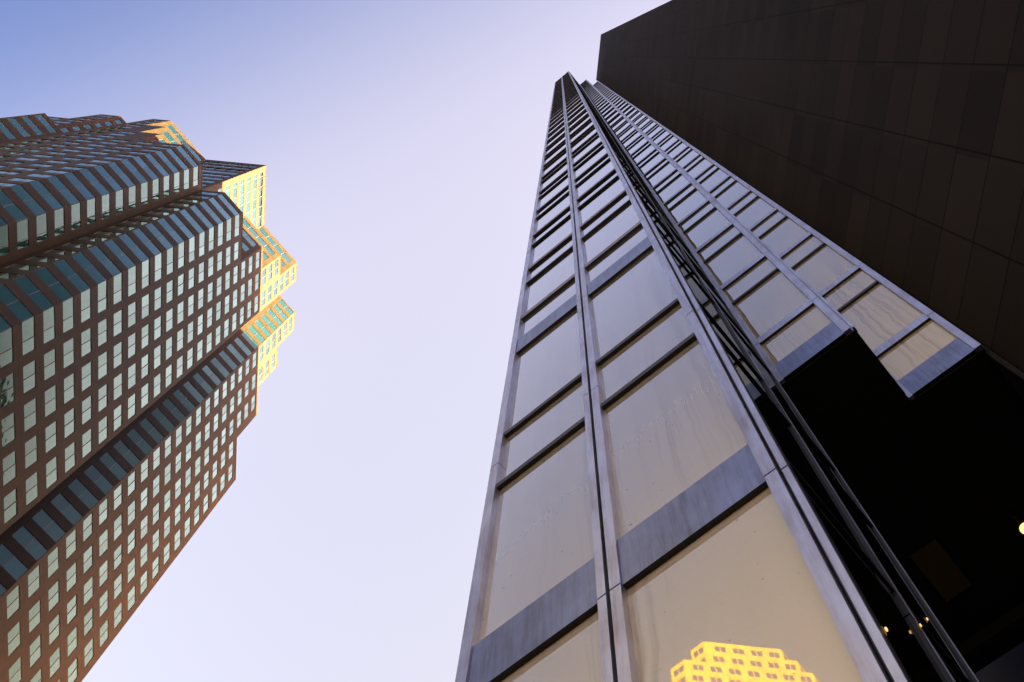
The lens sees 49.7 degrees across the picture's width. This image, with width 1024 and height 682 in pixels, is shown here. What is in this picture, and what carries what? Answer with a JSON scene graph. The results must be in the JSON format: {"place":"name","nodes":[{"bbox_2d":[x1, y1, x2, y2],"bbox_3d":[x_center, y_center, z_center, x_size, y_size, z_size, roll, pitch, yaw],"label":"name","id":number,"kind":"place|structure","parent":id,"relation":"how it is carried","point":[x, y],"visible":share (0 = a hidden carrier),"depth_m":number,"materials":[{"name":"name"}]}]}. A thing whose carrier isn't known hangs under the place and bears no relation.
{"place":"outdoors","nodes":[
{"label":"outdoors","id":0,"kind":"place"},
{"bbox_2d":[0,113,296,681],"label":"stepped office tower","id":1,"kind":"structure","parent":0,"point":[148,271],"depth_m":124.78,"materials":[{"name":"brown stone"}]},
{"bbox_2d":[0,225,8,255],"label":"window","id":2,"kind":"structure","parent":1,"relation":"in","point":[4,236],"depth_m":103.55,"materials":[{"name":"grey glass"}]},
{"bbox_2d":[0,327,12,368],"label":"window","id":3,"kind":"structure","parent":1,"relation":"in","point":[6,337],"depth_m":93.06,"materials":[{"name":"grey glass"}]},
{"bbox_2d":[0,372,13,408],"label":"window","id":4,"kind":"structure","parent":1,"relation":"in","point":[7,383],"depth_m":93.97,"materials":[{"name":"grey glass"}]},
{"bbox_2d":[2,412,14,447],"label":"window","id":5,"kind":"structure","parent":1,"relation":"in","point":[8,423],"depth_m":94.89,"materials":[{"name":"grey glass"}]},
{"bbox_2d":[3,450,15,486],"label":"window","id":6,"kind":"structure","parent":1,"relation":"in","point":[9,462],"depth_m":95.76,"materials":[{"name":"grey glass"}]},
{"bbox_2d":[4,488,16,523],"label":"window","id":7,"kind":"structure","parent":1,"relation":"in","point":[10,501],"depth_m":96.69,"materials":[{"name":"grey glass"}]},
{"bbox_2d":[7,585,19,620],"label":"window","id":8,"kind":"structure","parent":1,"relation":"in","point":[13,603],"depth_m":99.01,"materials":[{"name":"grey glass"}]},
{"bbox_2d":[0,544,27,580],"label":"window","id":9,"kind":"structure","parent":1,"relation":"in","point":[8,560],"depth_m":100.32,"materials":[{"name":"blue glass"}]},
{"bbox_2d":[0,189,27,220],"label":"window","id":10,"kind":"structure","parent":1,"relation":"in","point":[5,201],"depth_m":106.66,"materials":[{"name":"blue glass"}]},
{"bbox_2d":[8,621,20,656],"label":"window","id":11,"kind":"structure","parent":1,"relation":"in","point":[14,640],"depth_m":99.90,"materials":[{"name":"grey glass"}]},
{"bbox_2d":[0,284,33,321],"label":"window","id":12,"kind":"structure","parent":1,"relation":"in","point":[7,297],"depth_m":96.33,"materials":[{"name":"blue glass"}]},
{"bbox_2d":[17,219,28,249],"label":"window","id":13,"kind":"structure","parent":1,"relation":"in","point":[22,226],"depth_m":107.13,"materials":[{"name":"grey glass"}]},
{"bbox_2d":[10,184,45,214],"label":"window","id":14,"kind":"structure","parent":1,"relation":"in","point":[19,190],"depth_m":110.42,"materials":[{"name":"blue glass"}]},
{"bbox_2d":[22,316,34,355],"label":"window","id":15,"kind":"structure","parent":1,"relation":"in","point":[28,326],"depth_m":96.95,"materials":[{"name":"grey glass"}]},
{"bbox_2d":[23,360,35,393],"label":"window","id":16,"kind":"structure","parent":1,"relation":"in","point":[29,374],"depth_m":97.90,"materials":[{"name":"grey glass"}]},
{"bbox_2d":[12,525,47,560],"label":"window","id":17,"kind":"structure","parent":1,"relation":"in","point":[23,535],"depth_m":104.11,"materials":[{"name":"blue glass"}]},
{"bbox_2d":[24,398,36,431],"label":"window","id":18,"kind":"structure","parent":1,"relation":"in","point":[30,420],"depth_m":98.76,"materials":[{"name":"grey glass"}]},
{"bbox_2d":[25,435,36,468],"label":"window","id":19,"kind":"structure","parent":1,"relation":"in","point":[31,445],"depth_m":99.66,"materials":[{"name":"grey glass"}]},
{"bbox_2d":[26,471,37,505],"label":"window","id":20,"kind":"structure","parent":1,"relation":"in","point":[32,482],"depth_m":100.56,"materials":[{"name":"grey glass"}]},
{"bbox_2d":[14,275,53,310],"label":"window","id":21,"kind":"structure","parent":1,"relation":"in","point":[24,282],"depth_m":100.16,"materials":[{"name":"blue glass"}]},
{"bbox_2d":[28,565,39,597],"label":"window","id":22,"kind":"structure","parent":1,"relation":"in","point":[34,577],"depth_m":102.95,"materials":[{"name":"grey glass"}]},
{"bbox_2d":[29,600,40,633],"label":"window","id":23,"kind":"structure","parent":1,"relation":"in","point":[34,614],"depth_m":103.83,"materials":[{"name":"grey glass"}]},
{"bbox_2d":[30,634,40,668],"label":"window","id":24,"kind":"structure","parent":1,"relation":"in","point":[35,648],"depth_m":104.76,"materials":[{"name":"grey glass"}]},
{"bbox_2d":[36,213,46,242],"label":"window","id":25,"kind":"structure","parent":1,"relation":"in","point":[41,219],"depth_m":111.06,"materials":[{"name":"grey glass"}]},
{"bbox_2d":[29,180,63,209],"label":"window","id":26,"kind":"structure","parent":1,"relation":"in","point":[39,187],"depth_m":114.34,"materials":[{"name":"blue glass"}]},
{"bbox_2d":[32,509,65,541],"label":"window","id":27,"kind":"structure","parent":1,"relation":"in","point":[42,518],"depth_m":107.97,"materials":[{"name":"blue glass"}]},
{"bbox_2d":[43,306,54,343],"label":"window","id":28,"kind":"structure","parent":1,"relation":"in","point":[48,315],"depth_m":100.88,"materials":[{"name":"grey glass"}]},
{"bbox_2d":[44,349,55,380],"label":"window","id":29,"kind":"structure","parent":1,"relation":"in","point":[49,358],"depth_m":101.77,"materials":[{"name":"grey glass"}]},
{"bbox_2d":[45,385,55,417],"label":"window","id":30,"kind":"structure","parent":1,"relation":"in","point":[50,395],"depth_m":102.70,"materials":[{"name":"grey glass"}]},
{"bbox_2d":[45,421,56,453],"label":"window","id":31,"kind":"structure","parent":1,"relation":"in","point":[51,431],"depth_m":103.64,"materials":[{"name":"grey glass"}]},
{"bbox_2d":[46,456,56,488],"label":"window","id":32,"kind":"structure","parent":1,"relation":"in","point":[51,467],"depth_m":104.47,"materials":[{"name":"grey glass"}]},
{"bbox_2d":[34,267,72,300],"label":"window","id":33,"kind":"structure","parent":1,"relation":"in","point":[43,273],"depth_m":104.06,"materials":[{"name":"blue glass"}]},
{"bbox_2d":[48,547,58,577],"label":"window","id":34,"kind":"structure","parent":1,"relation":"in","point":[53,559],"depth_m":106.87,"materials":[{"name":"grey glass"}]},
{"bbox_2d":[49,614,59,645],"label":"window","id":35,"kind":"structure","parent":1,"relation":"in","point":[54,627],"depth_m":108.71,"materials":[{"name":"grey glass"}]},
{"bbox_2d":[55,208,64,235],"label":"window","id":36,"kind":"structure","parent":1,"relation":"in","point":[59,214],"depth_m":115.03,"materials":[{"name":"grey glass"}]},
{"bbox_2d":[47,176,79,204],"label":"window","id":37,"kind":"structure","parent":1,"relation":"in","point":[57,183],"depth_m":118.26,"materials":[{"name":"blue glass"}]},
{"bbox_2d":[51,493,82,524],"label":"window","id":38,"kind":"structure","parent":1,"relation":"in","point":[60,502],"depth_m":111.86,"materials":[{"name":"blue glass"}]},
{"bbox_2d":[63,297,73,333],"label":"window","id":39,"kind":"structure","parent":1,"relation":"in","point":[68,311],"depth_m":104.77,"materials":[{"name":"grey glass"}]},
{"bbox_2d":[63,338,73,368],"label":"window","id":40,"kind":"structure","parent":1,"relation":"in","point":[68,346],"depth_m":105.74,"materials":[{"name":"grey glass"}]},
{"bbox_2d":[64,373,74,403],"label":"window","id":41,"kind":"structure","parent":1,"relation":"in","point":[69,381],"depth_m":106.58,"materials":[{"name":"grey glass"}]},
{"bbox_2d":[64,407,74,438],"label":"window","id":42,"kind":"structure","parent":1,"relation":"in","point":[69,417],"depth_m":107.60,"materials":[{"name":"grey glass"}]},
{"bbox_2d":[65,442,74,472],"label":"window","id":43,"kind":"structure","parent":1,"relation":"in","point":[70,450],"depth_m":108.40,"materials":[{"name":"grey glass"}]},
{"bbox_2d":[54,259,89,291],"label":"window","id":44,"kind":"structure","parent":1,"relation":"in","point":[62,265],"depth_m":108.00,"materials":[{"name":"blue glass"}]},
{"bbox_2d":[64,172,94,199],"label":"window","id":45,"kind":"structure","parent":1,"relation":"in","point":[70,176],"depth_m":122.20,"materials":[{"name":"blue glass"}]},
{"bbox_2d":[68,479,98,508],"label":"window","id":46,"kind":"structure","parent":1,"relation":"in","point":[76,486],"depth_m":115.69,"materials":[{"name":"blue glass"}]},
{"bbox_2d":[81,288,90,322],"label":"window","id":47,"kind":"structure","parent":1,"relation":"in","point":[86,295],"depth_m":108.71,"materials":[{"name":"grey glass"}]},
{"bbox_2d":[82,395,91,425],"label":"window","id":48,"kind":"structure","parent":1,"relation":"in","point":[87,403],"depth_m":111.48,"materials":[{"name":"grey glass"}]},
{"bbox_2d":[72,252,106,283],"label":"window","id":49,"kind":"structure","parent":1,"relation":"in","point":[79,257],"depth_m":111.89,"materials":[{"name":"blue glass"}]},
{"bbox_2d":[79,168,108,194],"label":"window","id":50,"kind":"structure","parent":1,"relation":"in","point":[88,175],"depth_m":126.07,"materials":[{"name":"blue glass"}]},
{"bbox_2d":[84,465,113,494],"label":"window","id":51,"kind":"structure","parent":1,"relation":"in","point":[92,472],"depth_m":119.60,"materials":[{"name":"blue glass"}]},
{"bbox_2d":[98,280,106,313],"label":"window","id":52,"kind":"structure","parent":1,"relation":"in","point":[102,287],"depth_m":112.65,"materials":[{"name":"grey glass"}]},
{"bbox_2d":[89,245,120,275],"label":"window","id":53,"kind":"structure","parent":1,"relation":"in","point":[96,251],"depth_m":115.85,"materials":[{"name":"blue glass"}]},
{"bbox_2d":[94,165,122,190],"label":"window","id":54,"kind":"structure","parent":1,"relation":"in","point":[113,183],"depth_m":130.01,"materials":[{"name":"blue glass"}]},
{"bbox_2d":[100,452,126,479],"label":"window","id":55,"kind":"structure","parent":1,"relation":"in","point":[106,459],"depth_m":123.52,"materials":[{"name":"blue glass"}]},
{"bbox_2d":[104,239,135,268],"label":"window","id":56,"kind":"structure","parent":1,"relation":"in","point":[121,255],"depth_m":119.74,"materials":[{"name":"blue glass"}]},
{"bbox_2d":[113,440,140,467],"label":"window","id":57,"kind":"structure","parent":1,"relation":"in","point":[121,447],"depth_m":127.44,"materials":[{"name":"blue glass"}]},
{"bbox_2d":[118,233,148,261],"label":"window","id":58,"kind":"structure","parent":1,"relation":"in","point":[125,238],"depth_m":123.67,"materials":[{"name":"blue glass"}]},
{"bbox_2d":[127,429,152,454],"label":"window","id":59,"kind":"structure","parent":1,"relation":"in","point":[133,434],"depth_m":131.26,"materials":[{"name":"blue glass"}]},
{"bbox_2d":[133,228,160,254],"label":"window","id":60,"kind":"structure","parent":1,"relation":"in","point":[138,232],"depth_m":127.62,"materials":[{"name":"blue glass"}]},
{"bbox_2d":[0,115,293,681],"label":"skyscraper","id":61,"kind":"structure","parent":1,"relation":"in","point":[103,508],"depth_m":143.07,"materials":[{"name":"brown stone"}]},
{"bbox_2d":[139,418,163,442],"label":"window","id":62,"kind":"structure","parent":1,"relation":"in","point":[146,424],"depth_m":135.19,"materials":[{"name":"blue glass"}]},
{"bbox_2d":[151,408,174,432],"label":"window","id":63,"kind":"structure","parent":1,"relation":"in","point":[169,426],"depth_m":139.06,"materials":[{"name":"blue glass"}]},
{"bbox_2d":[0,0,670,681],"label":"sky","id":64,"kind":"structure","parent":0,"point":[400,144],"materials":[{"name":"blue"}]},
{"bbox_2d":[596,0,1023,379],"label":"dark granite tower","id":65,"kind":"structure","parent":0,"point":[884,139],"depth_m":20.49,"materials":[{"name":"black stone"}]},
{"bbox_2d":[975,356,1023,681],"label":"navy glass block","id":66,"kind":"structure","parent":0,"point":[1008,666],"depth_m":26.90,"materials":[{"name":"black glass"}]},
{"label":"ground","id":67,"kind":"structure","parent":0,"visible":0},
{"bbox_2d":[455,71,1023,681],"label":"glass curtain wall tower","id":68,"kind":"structure","parent":67,"relation":"on","point":[747,433],"depth_m":11.22,"materials":[{"name":"grey metal"}]},
{"bbox_2d":[478,426,593,641],"bbox_3d":[0.230,1.412,8.733,1.059,2.826,0.001,-39,-80,11],"label":"window","id":69,"kind":"structure","parent":68,"relation":"in","point":[543,533],"depth_m":8.50,"materials":[{"name":"beige glass"}]},
{"bbox_2d":[501,381,583,479],"bbox_3d":[0.320,0.867,10.840,1.059,1.338,0.001,-39,-80,11],"label":"window","id":70,"kind":"structure","parent":68,"relation":"in","point":[568,409],"depth_m":10.88,"materials":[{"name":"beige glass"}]},
{"bbox_2d":[508,309,580,428],"bbox_3d":[0.420,0.270,13.147,1.059,3.228,0.001,-39,-80,11],"label":"window","id":71,"kind":"structure","parent":68,"relation":"in","point":[553,360],"depth_m":12.99,"materials":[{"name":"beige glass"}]},
{"bbox_2d":[520,280,575,337],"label":"window","id":72,"kind":"structure","parent":68,"relation":"in","point":[569,291],"depth_m":16.09,"materials":[{"name":"grey glass"}]},
{"bbox_2d":[524,249,574,312],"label":"window","id":73,"kind":"structure","parent":68,"relation":"in","point":[559,272],"depth_m":18.03,"materials":[{"name":"grey glass"}]},
{"bbox_2d":[528,238,572,280],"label":"window","id":74,"kind":"structure","parent":68,"relation":"in","point":[569,243],"depth_m":19.99,"materials":[{"name":"grey glass"}]},
{"bbox_2d":[530,217,571,265],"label":"window","id":75,"kind":"structure","parent":68,"relation":"in","point":[562,231],"depth_m":21.91,"materials":[{"name":"grey glass"}]},
{"bbox_2d":[535,194,569,232],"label":"window","id":76,"kind":"structure","parent":68,"relation":"in","point":[563,203],"depth_m":25.78,"materials":[{"name":"grey glass"}]},
{"bbox_2d":[538,176,568,208],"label":"window","id":77,"kind":"structure","parent":68,"relation":"in","point":[563,183],"depth_m":29.65,"materials":[{"name":"grey glass"}]},
{"bbox_2d":[574,147,606,177],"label":"window","id":78,"kind":"structure","parent":68,"relation":"in","point":[602,151],"depth_m":29.42,"materials":[{"name":"grey glass"}]},
{"bbox_2d":[576,160,613,196],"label":"window","id":79,"kind":"structure","parent":68,"relation":"in","point":[607,167],"depth_m":25.54,"materials":[{"name":"grey glass"}]},
{"bbox_2d":[579,177,624,223],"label":"window","id":80,"kind":"structure","parent":68,"relation":"in","point":[616,187],"depth_m":21.67,"materials":[{"name":"grey glass"}]},
{"bbox_2d":[582,193,628,236],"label":"window","id":81,"kind":"structure","parent":68,"relation":"in","point":[624,198],"depth_m":19.74,"materials":[{"name":"grey glass"}]},
{"bbox_2d":[583,202,639,263],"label":"window","id":82,"kind":"structure","parent":68,"relation":"in","point":[626,218],"depth_m":17.79,"materials":[{"name":"grey glass"}]},
{"bbox_2d":[587,226,646,283],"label":"window","id":83,"kind":"structure","parent":68,"relation":"in","point":[635,238],"depth_m":15.85,"materials":[{"name":"grey glass"}]},
{"bbox_2d":[590,248,676,358],"bbox_3d":[1.369,-0.489,12.909,1.065,3.228,0.001,-39,-80,11],"label":"window","id":84,"kind":"structure","parent":68,"relation":"in","point":[637,294],"depth_m":12.75,"materials":[{"name":"grey glass"}]},
{"bbox_2d":[599,304,693,401],"bbox_3d":[1.270,0.108,10.602,1.065,1.338,0.001,-39,-80,11],"label":"window","id":85,"kind":"structure","parent":68,"relation":"in","point":[674,327],"depth_m":10.64,"materials":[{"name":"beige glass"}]},
{"bbox_2d":[647,162,674,186],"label":"window","id":86,"kind":"structure","parent":68,"relation":"in","point":[653,180],"depth_m":37.19,"materials":[{"name":"grey glass"}]},
{"bbox_2d":[656,174,688,202],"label":"window","id":87,"kind":"structure","parent":68,"relation":"in","point":[680,181],"depth_m":33.33,"materials":[{"name":"grey glass"}]},
{"bbox_2d":[604,340,747,537],"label":"window","id":88,"kind":"structure","parent":68,"relation":"in","point":[678,424],"depth_m":8.25,"materials":[{"name":"beige glass"}]},
{"bbox_2d":[669,189,706,223],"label":"window","id":89,"kind":"structure","parent":68,"relation":"in","point":[686,206],"depth_m":29.48,"materials":[{"name":"grey glass"}]},
{"bbox_2d":[679,202,714,231],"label":"window","id":90,"kind":"structure","parent":68,"relation":"in","point":[708,206],"depth_m":27.53,"materials":[{"name":"grey glass"}]},
{"bbox_2d":[684,208,729,249],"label":"window","id":91,"kind":"structure","parent":68,"relation":"in","point":[715,221],"depth_m":25.63,"materials":[{"name":"grey glass"}]},
{"bbox_2d":[670,251,752,366],"bbox_3d":[2.264,-0.441,12.883,0.001,3.228,1.128,-39,-80,11],"label":"window","id":92,"kind":"structure","parent":68,"relation":"in","point":[700,295],"depth_m":12.87,"materials":[{"name":"black glass"}]},
{"bbox_2d":[700,169,727,190],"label":"window","id":93,"kind":"structure","parent":68,"relation":"in","point":[718,175],"depth_m":37.12,"materials":[{"name":"grey glass"}]},
{"bbox_2d":[698,225,739,260],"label":"window","id":94,"kind":"structure","parent":68,"relation":"in","point":[733,231],"depth_m":23.68,"materials":[{"name":"grey glass"}]},
{"bbox_2d":[716,181,748,207],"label":"window","id":95,"kind":"structure","parent":68,"relation":"in","point":[732,193],"depth_m":33.27,"materials":[{"name":"grey glass"}]},
{"bbox_2d":[705,234,761,285],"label":"window","id":96,"kind":"structure","parent":68,"relation":"in","point":[741,252],"depth_m":21.76,"materials":[{"name":"grey glass"}]},
{"bbox_2d":[702,308,778,408],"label":"window","id":97,"kind":"structure","parent":68,"relation":"in","point":[718,331],"depth_m":10.72,"materials":[{"name":"black glass"}]},
{"bbox_2d":[723,258,776,301],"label":"window","id":98,"kind":"structure","parent":68,"relation":"in","point":[757,273],"depth_m":19.83,"materials":[{"name":"grey glass"}]},
{"bbox_2d":[735,197,773,227],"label":"window","id":99,"kind":"structure","parent":68,"relation":"in","point":[758,208],"depth_m":29.42,"materials":[{"name":"grey glass"}]},
{"bbox_2d":[751,211,784,236],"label":"window","id":100,"kind":"structure","parent":68,"relation":"in","point":[773,219],"depth_m":27.47,"materials":[{"name":"grey glass"}]},
{"bbox_2d":[734,270,808,338],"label":"window","id":101,"kind":"structure","parent":68,"relation":"in","point":[777,297],"depth_m":17.89,"materials":[{"name":"grey glass"}]},
{"bbox_2d":[733,329,821,451],"bbox_3d":[3.075,0.508,13.094,0.001,3.228,1.116,-39,-80,11],"label":"window","id":102,"kind":"structure","parent":68,"relation":"in","point":[770,381],"depth_m":13.11,"materials":[{"name":"black glass"}]},
{"bbox_2d":[760,218,807,255],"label":"window","id":103,"kind":"structure","parent":68,"relation":"in","point":[785,234],"depth_m":25.56,"materials":[{"name":"grey glass"}]},
{"bbox_2d":[761,305,831,364],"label":"window","id":104,"kind":"structure","parent":68,"relation":"in","point":[813,320],"depth_m":15.95,"materials":[{"name":"grey glass"}]},
{"bbox_2d":[723,345,875,565],"bbox_3d":[2.074,0.701,8.469,0.001,2.826,1.128,-39,-80,11],"label":"window","id":105,"kind":"structure","parent":68,"relation":"in","point":[784,435],"depth_m":8.15,"materials":[{"name":"black glass"}]},
{"bbox_2d":[782,235,822,267],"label":"window","id":106,"kind":"structure","parent":68,"relation":"in","point":[811,243],"depth_m":23.63,"materials":[{"name":"grey glass"}]},
{"bbox_2d":[783,408,856,504],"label":"window","id":107,"kind":"structure","parent":68,"relation":"in","point":[799,430],"depth_m":10.94,"materials":[{"name":"black glass"}]},
{"bbox_2d":[794,245,854,292],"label":"window","id":108,"kind":"structure","parent":68,"relation":"in","point":[825,266],"depth_m":21.71,"materials":[{"name":"grey glass"}]},
{"bbox_2d":[824,270,875,309],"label":"window","id":109,"kind":"structure","parent":68,"relation":"in","point":[860,280],"depth_m":19.78,"materials":[{"name":"grey glass"}]},
{"bbox_2d":[840,283,922,350],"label":"window","id":110,"kind":"structure","parent":68,"relation":"in","point":[878,315],"depth_m":17.81,"materials":[{"name":"beige glass"}]},
{"bbox_2d":[814,457,973,681],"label":"window","id":111,"kind":"structure","parent":68,"relation":"in","point":[906,591],"depth_m":8.41,"materials":[{"name":"black glass"}]},
{"bbox_2d":[878,320,955,379],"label":"window","id":112,"kind":"structure","parent":68,"relation":"in","point":[930,338],"depth_m":15.92,"materials":[{"name":"beige glass"}]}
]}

